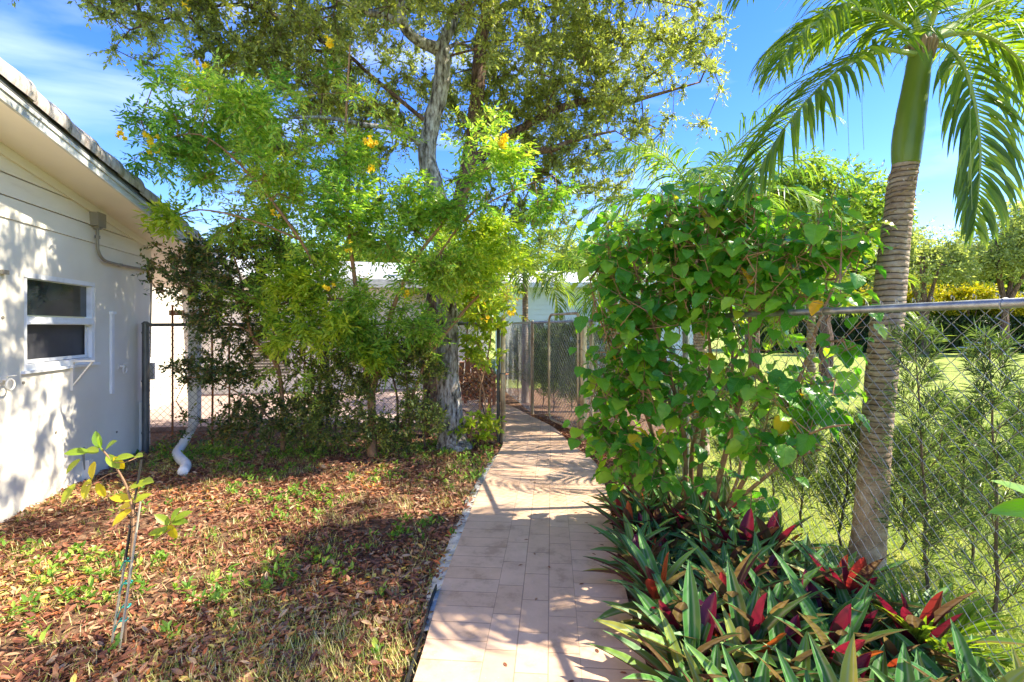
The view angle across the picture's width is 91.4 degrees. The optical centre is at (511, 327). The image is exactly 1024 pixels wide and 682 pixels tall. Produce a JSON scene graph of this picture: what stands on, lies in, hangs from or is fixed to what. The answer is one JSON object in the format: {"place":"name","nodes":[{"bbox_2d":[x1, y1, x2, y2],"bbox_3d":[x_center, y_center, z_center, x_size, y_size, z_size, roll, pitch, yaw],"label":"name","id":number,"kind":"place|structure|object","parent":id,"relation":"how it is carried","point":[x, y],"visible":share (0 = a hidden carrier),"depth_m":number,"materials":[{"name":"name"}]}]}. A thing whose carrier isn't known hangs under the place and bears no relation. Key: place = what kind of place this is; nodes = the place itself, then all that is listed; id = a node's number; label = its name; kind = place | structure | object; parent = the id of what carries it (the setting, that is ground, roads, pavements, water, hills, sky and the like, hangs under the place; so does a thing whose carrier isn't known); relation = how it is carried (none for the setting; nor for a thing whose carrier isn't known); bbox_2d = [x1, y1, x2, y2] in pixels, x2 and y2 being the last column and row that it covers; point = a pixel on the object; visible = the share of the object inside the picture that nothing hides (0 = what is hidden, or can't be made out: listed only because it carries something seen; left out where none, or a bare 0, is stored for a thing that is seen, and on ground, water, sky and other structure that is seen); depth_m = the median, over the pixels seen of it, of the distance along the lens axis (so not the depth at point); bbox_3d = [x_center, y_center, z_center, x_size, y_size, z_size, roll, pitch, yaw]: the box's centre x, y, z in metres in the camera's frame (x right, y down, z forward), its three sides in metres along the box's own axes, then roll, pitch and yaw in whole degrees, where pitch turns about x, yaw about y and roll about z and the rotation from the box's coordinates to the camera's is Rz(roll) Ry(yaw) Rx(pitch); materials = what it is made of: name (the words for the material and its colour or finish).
{"place":"outdoors","nodes":[
{"label":"outdoors","id":0,"kind":"place"},
{"bbox_2d":[150,388,478,431],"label":"patio","id":1,"kind":"structure","parent":0,"point":[206,408],"depth_m":9.30,"materials":[{"name":"beige concrete"}]},
{"bbox_2d":[0,388,959,681],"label":"ground","id":2,"kind":"structure","parent":0,"point":[510,400],"depth_m":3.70,"materials":[{"name":"brown plant"}]},
{"bbox_2d":[61,431,192,642],"bbox_3d":[-1.933,1.074,2.534,0.612,1.103,0.132,0,0,0],"label":"sapling","id":3,"kind":"object","parent":2,"relation":"on","point":[117,463],"visible":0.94,"depth_m":2.51,"materials":[{"name":"green plant"}]},
{"bbox_2d":[111,460,142,642],"bbox_3d":[-1.944,1.137,2.520,0.140,0.928,0.014,0,0,-17],"label":"garden cane","id":4,"kind":"object","parent":2,"relation":"on","point":[123,570],"visible":0.87,"depth_m":2.51,"materials":[{"name":"brown wood"}]},
{"bbox_2d":[118,502,140,651],"bbox_3d":[-1.896,1.236,2.480,0.096,0.729,0.013,0,0,-29],"label":"garden cane","id":5,"kind":"object","parent":2,"relation":"on","point":[129,575],"visible":0.94,"depth_m":2.48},
{"bbox_2d":[172,255,200,475],"bbox_3d":[-3.948,0.280,5.999,0.272,2.660,1.476,0,0,-27],"label":"drain pipe","id":6,"kind":"object","parent":2,"relation":"on","point":[181,459],"visible":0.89,"depth_m":6.56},
{"bbox_2d":[131,223,314,450],"bbox_3d":[-3.301,0.118,5.938,2.011,2.833,1.114,0,0,-13],"label":"shrub","id":7,"kind":"object","parent":2,"relation":"on","point":[203,262],"visible":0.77,"depth_m":5.84,"materials":[{"name":"green plant"}]},
{"bbox_2d":[0,439,500,681],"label":"grass","id":8,"kind":"structure","parent":2,"relation":"on","point":[260,672],"depth_m":2.77,"materials":[{"name":"green plant"}]},
{"bbox_2d":[0,436,501,659],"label":"weeds","id":9,"kind":"object","parent":2,"relation":"on","point":[216,595],"visible":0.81,"depth_m":3.46,"materials":[{"name":"green plant"}]},
{"bbox_2d":[0,409,625,681],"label":"fallen twigs","id":10,"kind":"object","parent":2,"relation":"on","point":[31,647],"depth_m":3.43,"materials":[{"name":"brown wood"}]},
{"bbox_2d":[238,321,390,454],"bbox_3d":[-2.389,0.660,6.259,1.804,1.849,0.840,0,0,0],"label":"shrub","id":11,"kind":"object","parent":2,"relation":"on","point":[329,400],"visible":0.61,"depth_m":6.11,"materials":[{"name":"green plant"}]},
{"bbox_2d":[141,319,499,452],"bbox_3d":[-2.433,0.757,6.645,4.581,1.785,0.090,0,0,-7],"label":"chain link fence","id":12,"kind":"object","parent":2,"relation":"on","point":[145,380],"visible":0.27,"depth_m":6.42,"materials":[{"name":"metal"}]},
{"bbox_2d":[110,0,585,456],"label":"yellow elder tree","id":13,"kind":"object","parent":2,"relation":"on","point":[458,265],"visible":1,"depth_m":5.59,"materials":[{"name":"green plant"}]},
{"bbox_2d":[201,259,508,393],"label":"wing","id":14,"kind":"structure","parent":2,"relation":"on","point":[378,274],"depth_m":11.90,"materials":[{"name":"white paint"}]},
{"bbox_2d":[11,0,739,452],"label":"oak tree","id":15,"kind":"object","parent":2,"relation":"on","point":[287,34],"visible":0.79,"depth_m":6.90,"materials":[{"name":"green plant"}]},
{"bbox_2d":[340,313,453,458],"bbox_3d":[-1.410,0.714,6.248,1.356,1.790,0.869,0,0,0],"label":"shrub","id":16,"kind":"object","parent":2,"relation":"on","point":[385,427],"visible":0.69,"depth_m":6.11,"materials":[{"name":"green plant"}]},
{"bbox_2d":[424,455,496,630],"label":"kerb","id":17,"kind":"structure","parent":2,"relation":"on","point":[451,544],"depth_m":3.56,"materials":[{"name":"white concrete"}]},
{"bbox_2d":[387,237,540,356],"bbox_3d":[-1.268,-0.345,12.658,4.045,4.095,2.107,0,0,0],"label":"shrub","id":18,"kind":"object","parent":2,"relation":"on","point":[458,308],"visible":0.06,"depth_m":12.37,"materials":[{"name":"green plant"}]},
{"bbox_2d":[459,363,495,413],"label":"shrub","id":19,"kind":"object","parent":2,"relation":"on","point":[466,387],"visible":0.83,"depth_m":7.88,"materials":[{"name":"green plant"}]},
{"bbox_2d":[447,283,517,446],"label":"shrub","id":20,"kind":"object","parent":2,"relation":"on","point":[476,353],"visible":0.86,"depth_m":6.45,"materials":[{"name":"green plant"}]},
{"bbox_2d":[498,315,505,443],"bbox_3d":[-0.138,0.742,6.937,0.109,1.815,0.080,0,0,28],"label":"gate post","id":21,"kind":"object","parent":2,"relation":"on","point":[502,373],"visible":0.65,"depth_m":6.90,"materials":[{"name":"black metal"}]},
{"bbox_2d":[459,226,591,402],"bbox_3d":[0.212,-0.267,10.519,3.037,3.834,3.027,0,0,0],"label":"palm tree","id":22,"kind":"object","parent":2,"relation":"on","point":[525,283],"visible":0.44,"depth_m":10.18,"materials":[{"name":"green plant"}]},
{"bbox_2d":[510,325,564,406],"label":"yew bush","id":23,"kind":"object","parent":2,"relation":"on","point":[537,350],"visible":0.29,"depth_m":9.95,"materials":[{"name":"green plant"}]},
{"bbox_2d":[528,319,570,410],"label":"yew bush","id":24,"kind":"object","parent":2,"relation":"on","point":[545,362],"visible":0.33,"depth_m":9.41,"materials":[{"name":"green plant"}]},
{"bbox_2d":[506,320,593,436],"bbox_3d":[0.320,0.762,9.911,0.379,1.775,5.545,0,0,-15],"label":"chain link fence","id":25,"kind":"object","parent":2,"relation":"on","point":[532,362],"visible":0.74,"depth_m":9.23,"materials":[{"name":"metal"}]},
{"bbox_2d":[544,323,588,416],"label":"yew bush","id":26,"kind":"object","parent":2,"relation":"on","point":[560,359],"visible":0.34,"depth_m":8.82,"materials":[{"name":"green plant"}]},
{"bbox_2d":[544,323,603,408],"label":"yew bush","id":27,"kind":"object","parent":2,"relation":"on","point":[573,379],"visible":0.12,"depth_m":8.42,"materials":[{"name":"green plant"}]},
{"bbox_2d":[580,328,584,438],"bbox_3d":[0.990,0.755,7.000,0.079,1.790,0.079,0,0,0],"label":"gate post","id":28,"kind":"object","parent":2,"relation":"on","point":[582,359],"visible":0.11,"depth_m":6.97,"materials":[{"name":"grey metal"}]},
{"bbox_2d":[548,312,579,428],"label":"gate","id":29,"kind":"structure","parent":28,"relation":"attached to","point":[577,363],"depth_m":7.52,"materials":[{"name":"metal"}]},
{"bbox_2d":[526,202,668,336],"bbox_3d":[1.901,-0.424,9.737,3.462,4.147,3.067,0,0,44],"label":"palm tree","id":30,"kind":"object","parent":2,"relation":"on","point":[633,215],"visible":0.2,"depth_m":9.78,"materials":[{"name":"green plant"}]},
{"bbox_2d":[534,246,674,422],"bbox_3d":[1.581,0.148,7.837,2.492,3.003,2.403,0,0,0],"label":"palm tree","id":31,"kind":"object","parent":2,"relation":"on","point":[584,309],"visible":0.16,"depth_m":7.78,"materials":[{"name":"green plant"}]},
{"bbox_2d":[582,489,674,533],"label":"oyster plant","id":32,"kind":"object","parent":2,"relation":"on","point":[628,511],"visible":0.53,"depth_m":3.74,"materials":[{"name":"green plant"}]},
{"bbox_2d":[588,513,678,564],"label":"oyster plant","id":33,"kind":"object","parent":2,"relation":"on","point":[616,540],"visible":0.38,"depth_m":3.46,"materials":[{"name":"green plant"}]},
{"bbox_2d":[584,526,692,577],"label":"oyster plant","id":34,"kind":"object","parent":2,"relation":"on","point":[624,553],"visible":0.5,"depth_m":3.12,"materials":[{"name":"green plant"}]},
{"bbox_2d":[603,580,678,632],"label":"oyster plant","id":35,"kind":"object","parent":2,"relation":"on","point":[636,621],"visible":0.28,"depth_m":2.59,"materials":[{"name":"green plant"}]},
{"bbox_2d":[594,531,709,621],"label":"oyster plant","id":36,"kind":"object","parent":2,"relation":"on","point":[644,556],"visible":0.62,"depth_m":2.76,"materials":[{"name":"green plant"}]},
{"bbox_2d":[612,490,694,536],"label":"oyster plant","id":37,"kind":"object","parent":2,"relation":"on","point":[656,513],"visible":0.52,"depth_m":3.73,"materials":[{"name":"green plant"}]},
{"bbox_2d":[588,609,747,681],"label":"oyster plant","id":38,"kind":"object","parent":2,"relation":"on","point":[647,673],"visible":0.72,"depth_m":2.17,"materials":[{"name":"green plant"}]},
{"bbox_2d":[605,562,740,662],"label":"oyster plant","id":39,"kind":"object","parent":2,"relation":"on","point":[667,594],"visible":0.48,"depth_m":2.49,"materials":[{"name":"green plant"}]},
{"bbox_2d":[631,491,719,545],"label":"oyster plant","id":40,"kind":"object","parent":2,"relation":"on","point":[687,526],"visible":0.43,"depth_m":3.61,"materials":[{"name":"green plant"}]},
{"bbox_2d":[652,637,721,681],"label":"oyster plant","id":41,"kind":"object","parent":2,"relation":"on","point":[694,667],"visible":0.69,"depth_m":1.99,"materials":[{"name":"green plant"}]},
{"bbox_2d":[593,560,792,681],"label":"oyster plant","id":42,"kind":"object","parent":2,"relation":"on","point":[698,622],"visible":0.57,"depth_m":2.27,"materials":[{"name":"green plant"}]},
{"bbox_2d":[656,480,741,540],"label":"oyster plant","id":43,"kind":"object","parent":2,"relation":"on","point":[694,499],"visible":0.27,"depth_m":3.73,"materials":[{"name":"green plant"}]},
{"bbox_2d":[656,509,749,559],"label":"oyster plant","id":44,"kind":"object","parent":2,"relation":"on","point":[695,534],"visible":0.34,"depth_m":3.43,"materials":[{"name":"green plant"}]},
{"bbox_2d":[676,516,747,576],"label":"oyster plant","id":45,"kind":"object","parent":2,"relation":"on","point":[718,542],"visible":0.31,"depth_m":3.27,"materials":[{"name":"green plant"}]},
{"bbox_2d":[655,639,769,681],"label":"oyster plant","id":46,"kind":"object","parent":2,"relation":"on","point":[761,674],"visible":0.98,"depth_m":1.97,"materials":[{"name":"green plant"}]},
{"bbox_2d":[674,525,781,567],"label":"oyster plant","id":47,"kind":"object","parent":2,"relation":"on","point":[734,556],"visible":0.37,"depth_m":3.13,"materials":[{"name":"green plant"}]},
{"bbox_2d":[562,167,896,520],"bbox_3d":[1.465,0.238,3.747,2.262,2.812,1.360,0,0,37],"label":"hibiscus shrub","id":48,"kind":"object","parent":2,"relation":"on","point":[730,268],"visible":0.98,"depth_m":3.58,"materials":[{"name":"green plant"}]},
{"bbox_2d":[677,472,782,525],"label":"oyster plant","id":49,"kind":"object","parent":2,"relation":"on","point":[723,492],"visible":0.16,"depth_m":3.82,"materials":[{"name":"green plant"}]},
{"bbox_2d":[672,537,797,582],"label":"oyster plant","id":50,"kind":"object","parent":2,"relation":"on","point":[710,564],"visible":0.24,"depth_m":2.82,"materials":[{"name":"green plant"}]},
{"bbox_2d":[655,604,817,681],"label":"oyster plant","id":51,"kind":"object","parent":2,"relation":"on","point":[744,669],"visible":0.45,"depth_m":2.19,"materials":[{"name":"green plant"}]},
{"bbox_2d":[662,547,818,617],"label":"oyster plant","id":52,"kind":"object","parent":2,"relation":"on","point":[719,583],"visible":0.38,"depth_m":2.56,"materials":[{"name":"green plant"}]},
{"bbox_2d":[694,530,805,594],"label":"oyster plant","id":53,"kind":"object","parent":2,"relation":"on","point":[756,545],"visible":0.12,"depth_m":2.88,"materials":[{"name":"green plant"}]},
{"bbox_2d":[673,559,828,681],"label":"oyster plant","id":54,"kind":"object","parent":2,"relation":"on","point":[754,608],"visible":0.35,"depth_m":2.29,"materials":[{"name":"green plant"}]},
{"bbox_2d":[694,495,814,574],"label":"oyster plant","id":55,"kind":"object","parent":2,"relation":"on","point":[749,521],"visible":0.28,"depth_m":3.35,"materials":[{"name":"green plant"}]},
{"bbox_2d":[717,524,818,568],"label":"oyster plant","id":56,"kind":"object","parent":2,"relation":"on","point":[788,548],"visible":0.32,"depth_m":3.14,"materials":[{"name":"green plant"}]},
{"bbox_2d":[708,554,832,640],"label":"oyster plant","id":57,"kind":"object","parent":2,"relation":"on","point":[789,592],"visible":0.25,"depth_m":2.58,"materials":[{"name":"green plant"}]},
{"bbox_2d":[697,507,843,556],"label":"oyster plant","id":58,"kind":"object","parent":2,"relation":"on","point":[784,534],"visible":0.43,"depth_m":3.20,"materials":[{"name":"red plant"}]},
{"bbox_2d":[682,573,866,652],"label":"oyster plant","id":59,"kind":"object","parent":2,"relation":"on","point":[778,591],"visible":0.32,"depth_m":2.32,"materials":[{"name":"green plant"}]},
{"bbox_2d":[739,546,845,602],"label":"oyster plant","id":60,"kind":"object","parent":2,"relation":"on","point":[785,557],"visible":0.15,"depth_m":2.78,"materials":[{"name":"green plant"}]},
{"bbox_2d":[719,587,868,681],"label":"oyster plant","id":61,"kind":"object","parent":2,"relation":"on","point":[787,647],"visible":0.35,"depth_m":2.22,"materials":[{"name":"green plant"}]},
{"bbox_2d":[721,631,870,681],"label":"oyster plant","id":62,"kind":"object","parent":2,"relation":"on","point":[804,646],"visible":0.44,"depth_m":2.05,"materials":[{"name":"green plant"}]},
{"bbox_2d":[585,292,1023,680],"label":"chain link fence","id":63,"kind":"object","parent":2,"relation":"on","point":[1001,304],"visible":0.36,"depth_m":2.46,"materials":[{"name":"metal"}]},
{"bbox_2d":[764,621,876,681],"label":"oyster plant","id":64,"kind":"object","parent":2,"relation":"on","point":[865,660],"visible":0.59,"depth_m":2.10,"materials":[{"name":"green plant"}]},
{"bbox_2d":[739,549,911,680],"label":"oyster plant","id":65,"kind":"object","parent":2,"relation":"on","point":[810,587],"visible":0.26,"depth_m":2.53,"materials":[{"name":"green plant"}]},
{"bbox_2d":[740,574,931,681],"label":"oyster plant","id":66,"kind":"object","parent":2,"relation":"on","point":[845,617],"visible":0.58,"depth_m":2.22,"materials":[{"name":"green plant"}]},
{"bbox_2d":[778,538,918,612],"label":"oyster plant","id":67,"kind":"object","parent":2,"relation":"on","point":[804,551],"visible":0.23,"depth_m":2.90,"materials":[{"name":"green plant"}]},
{"bbox_2d":[787,581,913,668],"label":"oyster plant","id":68,"kind":"object","parent":2,"relation":"on","point":[871,626],"visible":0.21,"depth_m":2.33,"materials":[{"name":"green plant"}]},
{"bbox_2d":[826,635,887,681],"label":"oyster plant","id":69,"kind":"object","parent":2,"relation":"on","point":[880,662],"visible":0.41,"depth_m":2.07,"materials":[{"name":"green plant"}]},
{"bbox_2d":[787,540,937,627],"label":"oyster plant","id":70,"kind":"object","parent":2,"relation":"on","point":[860,566],"visible":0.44,"depth_m":2.62,"materials":[{"name":"red plant"}]},
{"bbox_2d":[780,575,951,662],"bbox_3d":[1.682,1.425,2.374,0.722,0.304,0.609,0,0,27],"label":"oyster plant","id":71,"kind":"object","parent":2,"relation":"on","point":[843,596],"visible":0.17,"depth_m":2.50,"materials":[{"name":"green plant"}]},
{"bbox_2d":[808,632,932,681],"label":"oyster plant","id":72,"kind":"object","parent":2,"relation":"on","point":[848,673],"visible":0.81,"depth_m":1.92,"materials":[{"name":"green plant"}]},
{"bbox_2d":[834,641,915,681],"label":"oyster plant","id":73,"kind":"object","parent":2,"relation":"on","point":[904,671],"visible":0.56,"depth_m":1.91,"materials":[{"name":"green plant"}]},
{"bbox_2d":[858,602,960,674],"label":"oyster plant","id":74,"kind":"object","parent":2,"relation":"on","point":[892,643],"visible":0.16,"depth_m":2.22,"materials":[{"name":"green plant"}]},
{"bbox_2d":[821,577,1023,677],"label":"oyster plant","id":75,"kind":"object","parent":2,"relation":"on","point":[937,608],"visible":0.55,"depth_m":2.23,"materials":[{"name":"green plant"}]},
{"bbox_2d":[848,563,1023,671],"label":"palm seedling","id":76,"kind":"object","parent":2,"relation":"on","point":[922,632],"visible":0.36,"depth_m":2.28,"materials":[{"name":"green plant"}]},
{"bbox_2d":[881,618,1023,681],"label":"oyster plant","id":77,"kind":"object","parent":2,"relation":"on","point":[967,657],"visible":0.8,"depth_m":2.05,"materials":[{"name":"green plant"}]},
{"bbox_2d":[923,631,1012,681],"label":"oyster plant","id":78,"kind":"object","parent":2,"relation":"on","point":[994,669],"visible":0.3,"depth_m":2.10,"materials":[{"name":"green plant"}]},
{"bbox_2d":[987,480,1023,517],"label":"broadleaf plant","id":79,"kind":"object","parent":2,"relation":"on","point":[1013,507],"visible":1,"depth_m":1.82,"materials":[{"name":"green plant"}]},
{"bbox_2d":[0,0,1023,328],"label":"sky","id":80,"kind":"structure","parent":0,"point":[49,42],"materials":[{"name":"blue"}]},
{"bbox_2d":[413,398,645,681],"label":"path","id":81,"kind":"structure","parent":0,"point":[491,615],"depth_m":3.08,"materials":[{"name":"beige tile"}]},
{"bbox_2d":[495,271,692,375],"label":"house","id":82,"kind":"structure","parent":0,"point":[541,309],"depth_m":16.50,"materials":[{"name":"white paint"}]},
{"bbox_2d":[488,330,1023,681],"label":"lawn","id":83,"kind":"structure","parent":0,"point":[960,378],"depth_m":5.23,"materials":[{"name":"green plant"}]},
{"bbox_2d":[0,57,245,522],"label":"house","id":84,"kind":"structure","parent":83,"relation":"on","point":[78,307],"depth_m":4.83,"materials":[{"name":"paint"}]},
{"bbox_2d":[21,272,99,373],"bbox_3d":[-4.389,-0.037,4.861,0.109,0.885,1.167,0,0,-14],"label":"window","id":85,"kind":"structure","parent":84,"relation":"in","point":[50,343],"depth_m":4.85,"materials":[{"name":"white metal"}]},
{"bbox_2d":[522,224,599,270],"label":"tree","id":86,"kind":"object","parent":83,"relation":"on","point":[558,248],"visible":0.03,"depth_m":24.01,"materials":[{"name":"green plant"}]},
{"bbox_2d":[563,101,866,454],"bbox_3d":[2.485,-0.449,6.466,3.651,4.198,3.200,0,0,0],"label":"palm tree","id":87,"kind":"object","parent":83,"relation":"on","point":[708,174],"visible":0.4,"depth_m":6.14,"materials":[{"name":"green plant"}]},
{"bbox_2d":[729,386,801,495],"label":"yew bush","id":88,"kind":"object","parent":83,"relation":"on","point":[767,428],"visible":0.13,"depth_m":4.56,"materials":[{"name":"green plant"}]},
{"bbox_2d":[767,391,846,527],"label":"yew bush","id":89,"kind":"object","parent":83,"relation":"on","point":[810,464],"visible":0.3,"depth_m":3.94,"materials":[{"name":"green plant"}]},
{"bbox_2d":[719,238,920,475],"bbox_3d":[3.306,0.329,5.539,1.999,2.642,2.073,0,0,44],"label":"palm tree","id":90,"kind":"object","parent":83,"relation":"on","point":[811,367],"visible":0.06,"depth_m":5.48,"materials":[{"name":"green plant"}]},
{"bbox_2d":[757,145,929,378],"bbox_3d":[8.845,-1.582,14.016,4.858,6.591,3.647,0,0,0],"label":"tree","id":91,"kind":"object","parent":83,"relation":"on","point":[872,208],"visible":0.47,"depth_m":13.15,"materials":[{"name":"green plant"}]},
{"bbox_2d":[807,400,891,545],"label":"yew bush","id":92,"kind":"object","parent":83,"relation":"on","point":[847,434],"visible":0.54,"depth_m":3.61,"materials":[{"name":"green plant"}]},
{"bbox_2d":[716,0,1023,583],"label":"palm tree","id":93,"kind":"object","parent":83,"relation":"on","point":[923,43],"visible":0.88,"depth_m":3.10,"materials":[{"name":"green plant"}]},
{"bbox_2d":[743,314,1023,352],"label":"hedge","id":94,"kind":"object","parent":83,"relation":"on","point":[951,329],"visible":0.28,"depth_m":31.86,"materials":[{"name":"green plant"}]},
{"bbox_2d":[889,422,957,550],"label":"yew bush","id":95,"kind":"object","parent":83,"relation":"on","point":[910,508],"visible":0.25,"depth_m":3.53,"materials":[{"name":"green plant"}]},
{"bbox_2d":[866,314,988,589],"bbox_3d":[2.452,0.749,2.951,0.676,1.705,0.556,0,0,-38],"label":"yew bush","id":96,"kind":"object","parent":83,"relation":"on","point":[941,396],"visible":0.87,"depth_m":2.97,"materials":[{"name":"green plant"}]},
{"bbox_2d":[864,215,994,354],"bbox_3d":[24.566,-2.483,30.115,7.020,8.389,5.373,0,0,0],"label":"tree","id":97,"kind":"object","parent":83,"relation":"on","point":[956,264],"visible":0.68,"depth_m":29.13,"materials":[{"name":"green plant"}]},
{"bbox_2d":[916,394,1012,567],"bbox_3d":[3.009,1.018,3.318,0.633,1.165,0.579,0,0,-14],"label":"yew bush","id":98,"kind":"object","parent":83,"relation":"on","point":[961,441],"visible":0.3,"depth_m":3.30,"materials":[{"name":"green plant"}]},
{"bbox_2d":[913,320,1023,635],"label":"yew bush","id":99,"kind":"object","parent":83,"relation":"on","point":[992,396],"visible":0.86,"depth_m":2.55,"materials":[{"name":"green plant"}]},
{"bbox_2d":[934,280,1005,315],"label":"croton bush","id":100,"kind":"object","parent":83,"relation":"on","point":[962,293],"visible":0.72,"depth_m":32.46,"materials":[{"name":"yellow plant"}]},
{"bbox_2d":[939,235,1023,316],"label":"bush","id":101,"kind":"object","parent":83,"relation":"on","point":[979,312],"visible":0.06,"depth_m":34.56,"materials":[{"name":"yellow plant"}]},
{"bbox_2d":[947,199,1023,345],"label":"tree","id":102,"kind":"object","parent":83,"relation":"on","point":[1012,239],"visible":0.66,"depth_m":29.61,"materials":[{"name":"green plant"}]},
{"bbox_2d":[971,379,1023,572],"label":"yew bush","id":103,"kind":"object","parent":83,"relation":"on","point":[1017,418],"visible":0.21,"depth_m":3.01,"materials":[{"name":"green plant"}]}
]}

